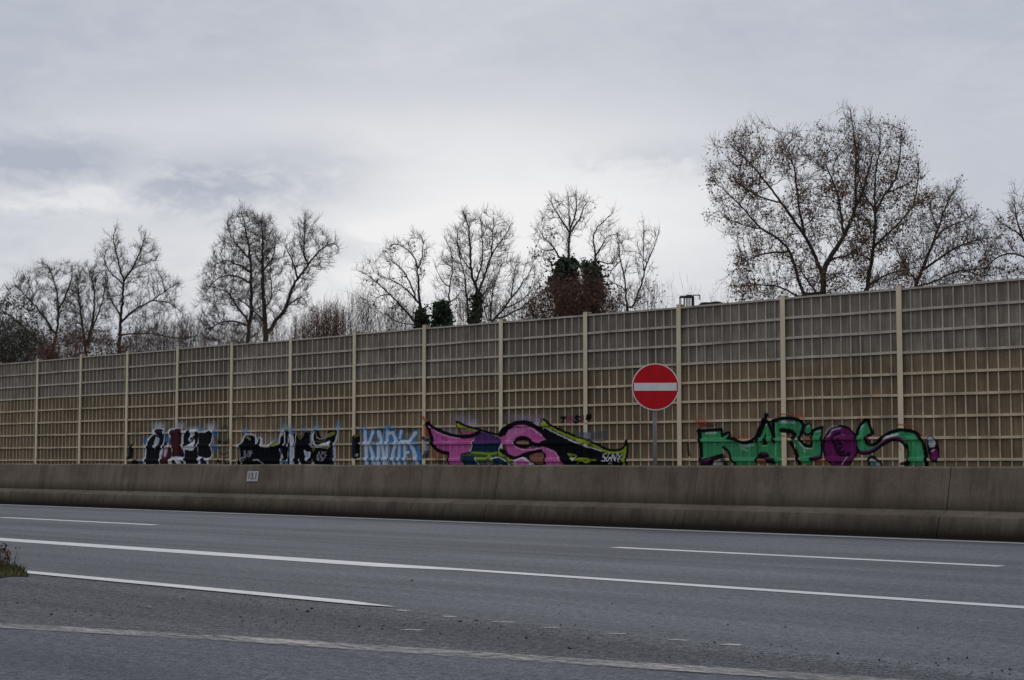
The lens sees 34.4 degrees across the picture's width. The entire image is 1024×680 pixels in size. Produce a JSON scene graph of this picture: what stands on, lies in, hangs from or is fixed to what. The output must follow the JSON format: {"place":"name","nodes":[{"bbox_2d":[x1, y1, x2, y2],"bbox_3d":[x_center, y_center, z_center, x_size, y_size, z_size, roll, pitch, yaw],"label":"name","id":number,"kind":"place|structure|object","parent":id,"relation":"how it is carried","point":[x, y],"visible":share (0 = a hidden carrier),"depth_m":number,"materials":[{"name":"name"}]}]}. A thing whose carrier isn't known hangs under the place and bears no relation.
{"place":"outdoors","nodes":[
{"label":"outdoors","id":0,"kind":"place"},
{"bbox_2d":[0,629,789,679],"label":"slip road","id":1,"kind":"structure","parent":0,"point":[35,655],"depth_m":8.10,"materials":[{"name":"grey asphalt"}]},
{"bbox_2d":[0,504,1023,679],"bbox_3d":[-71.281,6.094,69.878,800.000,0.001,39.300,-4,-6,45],"label":"carriageway","id":2,"kind":"structure","parent":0,"point":[869,628],"depth_m":14.42,"materials":[{"name":"grey asphalt"}]},
{"bbox_2d":[0,517,156,524],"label":"lane marking","id":3,"kind":"object","parent":2,"relation":"on","point":[79,521],"visible":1,"depth_m":27.09,"materials":[{"name":"white paint"}]},
{"bbox_2d":[25,570,351,601],"bbox_3d":[-19.260,3.146,29.534,50.850,0.001,0.180,-4,-6,45],"label":"gore line","id":4,"kind":"object","parent":2,"relation":"on","point":[200,588],"visible":0.8,"depth_m":12.96,"materials":[{"name":"white paint"}]},
{"bbox_2d":[0,538,401,565],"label":"block line","id":5,"kind":"object","parent":2,"relation":"on","point":[211,553],"visible":1,"depth_m":17.77,"materials":[{"name":"white paint"}]},
{"bbox_2d":[337,601,395,606],"bbox_3d":[-0.987,1.831,11.475,0.600,0.001,0.180,-4,-6,45],"label":"gore line end","id":6,"kind":"object","parent":2,"relation":"on","point":[356,602],"visible":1,"depth_m":11.51,"materials":[{"name":"white paint"}]},
{"bbox_2d":[375,565,472,569],"bbox_3d":[-0.828,2.120,15.390,1.000,0.001,0.380,-4,-6,45],"label":"block line end","id":7,"kind":"object","parent":2,"relation":"on","point":[416,566],"visible":1,"depth_m":15.44,"materials":[{"name":"white paint"}]},
{"bbox_2d":[0,623,907,679],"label":"worn line","id":8,"kind":"object","parent":2,"relation":"on","point":[659,666],"visible":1,"depth_m":8.44,"materials":[{"name":"paint"}]},
{"bbox_2d":[0,574,1020,679],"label":"gore area","id":9,"kind":"object","parent":2,"relation":"on","point":[200,609],"visible":1,"depth_m":9.89,"materials":[{"name":"asphalt"}]},
{"label":"grass island","id":10,"kind":"structure","parent":9,"relation":"on","visible":0},
{"bbox_2d":[0,543,19,565],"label":"weed","id":11,"kind":"object","parent":10,"relation":"on","point":[6,554],"visible":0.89,"depth_m":15.06,"materials":[{"name":"brown plant"}]},
{"bbox_2d":[0,559,28,576],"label":"grass","id":12,"kind":"structure","parent":10,"relation":"on","point":[11,569],"depth_m":14.53,"materials":[{"name":"green plant"}]},
{"bbox_2d":[2,579,1019,676],"bbox_3d":[-0.584,1.815,11.251,9.786,0.019,4.247,-2,-5,28],"label":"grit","id":13,"kind":"object","parent":2,"relation":"on","point":[531,628],"visible":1,"depth_m":9.80,"materials":[{"name":"grey gravel"}]},
{"bbox_2d":[0,504,1023,543],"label":"edge line","id":14,"kind":"object","parent":2,"relation":"on","point":[562,525],"visible":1,"depth_m":25.04,"materials":[{"name":"paint"}]},
{"bbox_2d":[0,464,1023,541],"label":"concrete barrier","id":15,"kind":"object","parent":2,"relation":"on","point":[981,503],"visible":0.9,"depth_m":25.62,"materials":[{"name":"grey concrete"}]},
{"bbox_2d":[246,471,258,481],"bbox_3d":[-4.996,2.625,31.866,0.360,0.200,0.015,-4,-15,45],"label":"kilometre plate","id":16,"kind":"object","parent":15,"relation":"attached to","point":[252,475],"visible":1,"depth_m":31.85,"materials":[{"name":"white metal"}]},
{"bbox_2d":[464,569,1023,607],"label":"lane line","id":17,"kind":"object","parent":2,"relation":"on","point":[877,597],"visible":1,"depth_m":12.81,"materials":[{"name":"white paint"}]},
{"bbox_2d":[611,547,1001,566],"bbox_3d":[2.906,2.262,17.341,4.850,0.001,0.185,-4,-6,45],"label":"lane marking","id":18,"kind":"object","parent":2,"relation":"on","point":[812,556],"visible":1,"depth_m":17.03,"materials":[{"name":"white paint"}]},
{"bbox_2d":[0,0,1023,360],"label":"sky","id":19,"kind":"structure","parent":0,"point":[382,119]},
{"label":"ground","id":20,"kind":"structure","parent":0,"visible":0},
{"bbox_2d":[0,307,65,363],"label":"bare shrub","id":21,"kind":"object","parent":20,"relation":"on","point":[25,348],"visible":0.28,"depth_m":92.43,"materials":[{"name":"brown plant"}]},
{"bbox_2d":[0,257,87,361],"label":"bare tree","id":22,"kind":"object","parent":20,"relation":"on","point":[31,299],"visible":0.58,"depth_m":101.27,"materials":[{"name":"brown plant"}]},
{"bbox_2d":[24,311,150,360],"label":"bare shrub","id":23,"kind":"object","parent":20,"relation":"on","point":[58,350],"visible":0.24,"depth_m":85.75,"materials":[{"name":"brown plant"}]},
{"bbox_2d":[59,259,116,353],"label":"bare tree","id":24,"kind":"object","parent":20,"relation":"on","point":[95,307],"visible":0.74,"depth_m":94.46,"materials":[{"name":"brown plant"}]},
{"bbox_2d":[89,219,199,352],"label":"bare tree","id":25,"kind":"object","parent":20,"relation":"on","point":[122,300],"visible":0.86,"depth_m":88.50,"materials":[{"name":"brown plant"}]},
{"bbox_2d":[105,308,224,352],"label":"bare shrub","id":26,"kind":"object","parent":20,"relation":"on","point":[161,339],"visible":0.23,"depth_m":85.01,"materials":[{"name":"brown plant"}]},
{"bbox_2d":[192,200,279,345],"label":"bare tree","id":27,"kind":"object","parent":20,"relation":"on","point":[226,273],"visible":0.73,"depth_m":85.30,"materials":[{"name":"brown plant"}]},
{"bbox_2d":[193,309,299,346],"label":"bare shrub","id":28,"kind":"object","parent":20,"relation":"on","point":[248,338],"visible":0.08,"depth_m":77.56,"materials":[{"name":"brown plant"}]},
{"bbox_2d":[222,205,343,341],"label":"bare tree","id":29,"kind":"object","parent":20,"relation":"on","point":[262,293],"visible":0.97,"depth_m":80.93,"materials":[{"name":"brown plant"}]},
{"bbox_2d":[287,293,353,338],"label":"bare shrub","id":30,"kind":"object","parent":20,"relation":"on","point":[325,321],"visible":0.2,"depth_m":73.59,"materials":[{"name":"brown plant"}]},
{"bbox_2d":[331,282,428,335],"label":"bare shrub","id":31,"kind":"object","parent":20,"relation":"on","point":[367,321],"visible":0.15,"depth_m":71.65,"materials":[{"name":"brown plant"}]},
{"bbox_2d":[351,226,432,328],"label":"bare tree","id":32,"kind":"object","parent":20,"relation":"on","point":[419,311],"visible":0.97,"depth_m":71.57,"materials":[{"name":"brown plant"}]},
{"bbox_2d":[413,287,470,324],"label":"bare shrub","id":33,"kind":"object","parent":20,"relation":"on","point":[459,318],"visible":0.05,"depth_m":74.01,"materials":[{"name":"brown plant"}]},
{"bbox_2d":[424,228,463,326],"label":"bare tree","id":34,"kind":"object","parent":20,"relation":"on","point":[442,315],"visible":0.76,"depth_m":70.91,"materials":[{"name":"brown plant"}]},
{"bbox_2d":[433,201,519,323],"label":"bare tree","id":35,"kind":"object","parent":20,"relation":"on","point":[475,303],"visible":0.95,"depth_m":68.42,"materials":[{"name":"brown plant"}]},
{"bbox_2d":[466,280,547,323],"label":"bare shrub","id":36,"kind":"object","parent":20,"relation":"on","point":[496,312],"visible":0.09,"depth_m":65.51,"materials":[{"name":"brown plant"}]},
{"bbox_2d":[0,278,1023,465],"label":"noise barrier","id":37,"kind":"object","parent":20,"relation":"on","point":[902,375],"visible":0.98,"depth_m":55.35,"materials":[{"name":"beige paint"}]},
{"bbox_2d":[477,249,548,321],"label":"bare tree","id":38,"kind":"object","parent":20,"relation":"on","point":[513,277],"visible":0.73,"depth_m":67.93,"materials":[{"name":"brown plant"}]},
{"bbox_2d":[527,184,599,315],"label":"bare tree","id":39,"kind":"object","parent":20,"relation":"on","point":[566,263],"visible":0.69,"depth_m":65.37,"materials":[{"name":"brown plant"}]},
{"bbox_2d":[513,250,626,319],"bbox_3d":[2.223,1.062,62.951,4.673,9.037,5.812,-1,-4,9],"label":"bare shrub","id":40,"kind":"object","parent":20,"relation":"on","point":[555,307],"visible":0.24,"depth_m":62.51,"materials":[{"name":"brown plant"}]},
{"bbox_2d":[574,202,630,311],"bbox_3d":[3.419,0.075,63.992,2.318,11.151,3.635,1,-4,-8],"label":"bare tree","id":41,"kind":"object","parent":20,"relation":"on","point":[583,265],"visible":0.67,"depth_m":63.75,"materials":[{"name":"brown plant"}]},
{"bbox_2d":[587,269,667,313],"bbox_3d":[4.365,1.402,60.886,3.248,8.056,4.311,-1,-4,10],"label":"bare shrub","id":42,"kind":"object","parent":20,"relation":"on","point":[635,305],"visible":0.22,"depth_m":60.84,"materials":[{"name":"brown plant"}]},
{"bbox_2d":[602,216,660,310],"bbox_3d":[4.322,0.378,61.291,2.719,10.153,2.304,1,-4,-15],"label":"bare tree","id":43,"kind":"object","parent":20,"relation":"on","point":[637,263],"visible":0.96,"depth_m":61.40,"materials":[{"name":"brown plant"}]},
{"bbox_2d":[660,285,675,307],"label":"bare shrub","id":44,"kind":"object","parent":20,"relation":"on","point":[668,296],"visible":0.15,"depth_m":77.38,"materials":[{"name":"brown plant"}]},
{"bbox_2d":[676,278,700,304],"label":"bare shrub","id":45,"kind":"object","parent":20,"relation":"on","point":[688,294],"visible":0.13,"depth_m":76.11,"materials":[{"name":"brown plant"}]},
{"bbox_2d":[679,295,721,305],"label":"flat roofed building","id":46,"kind":"structure","parent":20,"relation":"on","point":[687,297],"depth_m":90.43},
{"bbox_2d":[709,282,734,303],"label":"bare shrub","id":47,"kind":"object","parent":20,"relation":"on","point":[715,295],"visible":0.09,"depth_m":74.64,"materials":[{"name":"brown plant"}]},
{"bbox_2d":[699,100,888,301],"bbox_3d":[9.544,-1.670,55.678,6.410,13.423,5.589,-1,-4,7],"label":"bare tree","id":48,"kind":"object","parent":20,"relation":"on","point":[810,213],"visible":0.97,"depth_m":55.50,"materials":[{"name":"brown plant"}]},
{"bbox_2d":[724,258,881,302],"bbox_3d":[9.875,1.099,55.544,5.776,7.886,4.400,0,-4,-4],"label":"bare shrub","id":49,"kind":"object","parent":20,"relation":"on","point":[756,288],"visible":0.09,"depth_m":55.63,"materials":[{"name":"brown plant"}]},
{"bbox_2d":[840,107,936,291],"bbox_3d":[12.822,-1.452,56.358,3.613,13.086,3.460,0,-4,-1],"label":"bare tree","id":50,"kind":"object","parent":20,"relation":"on","point":[882,241],"visible":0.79,"depth_m":56.33,"materials":[{"name":"brown plant"}]},
{"bbox_2d":[854,248,1023,291],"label":"bare shrub","id":51,"kind":"object","parent":20,"relation":"on","point":[949,274],"visible":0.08,"depth_m":51.74,"materials":[{"name":"brown plant"}]},
{"bbox_2d":[875,174,1005,286],"bbox_3d":[14.208,-0.259,53.347,3.959,10.270,4.509,-4,-6,45],"label":"bare tree","id":52,"kind":"object","parent":20,"relation":"on","point":[957,226],"visible":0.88,"depth_m":53.23,"materials":[{"name":"brown plant"}]},
{"bbox_2d":[974,178,1023,281],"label":"bare tree","id":53,"kind":"object","parent":20,"relation":"on","point":[1019,233],"visible":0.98,"depth_m":49.37,"materials":[{"name":"brown plant"}]},
{"label":"far carriageway","id":54,"kind":"structure","parent":0,"visible":0},
{"bbox_2d":[632,363,678,465],"bbox_3d":[2.287,1.645,26.321,0.750,2.544,0.240,0,-4,5],"label":"no entry sign","id":55,"kind":"object","parent":54,"relation":"on","point":[655,387],"visible":0.9,"depth_m":26.30,"materials":[{"name":"red and white painted metal"},{"name":"galvanised steel"}]}
]}

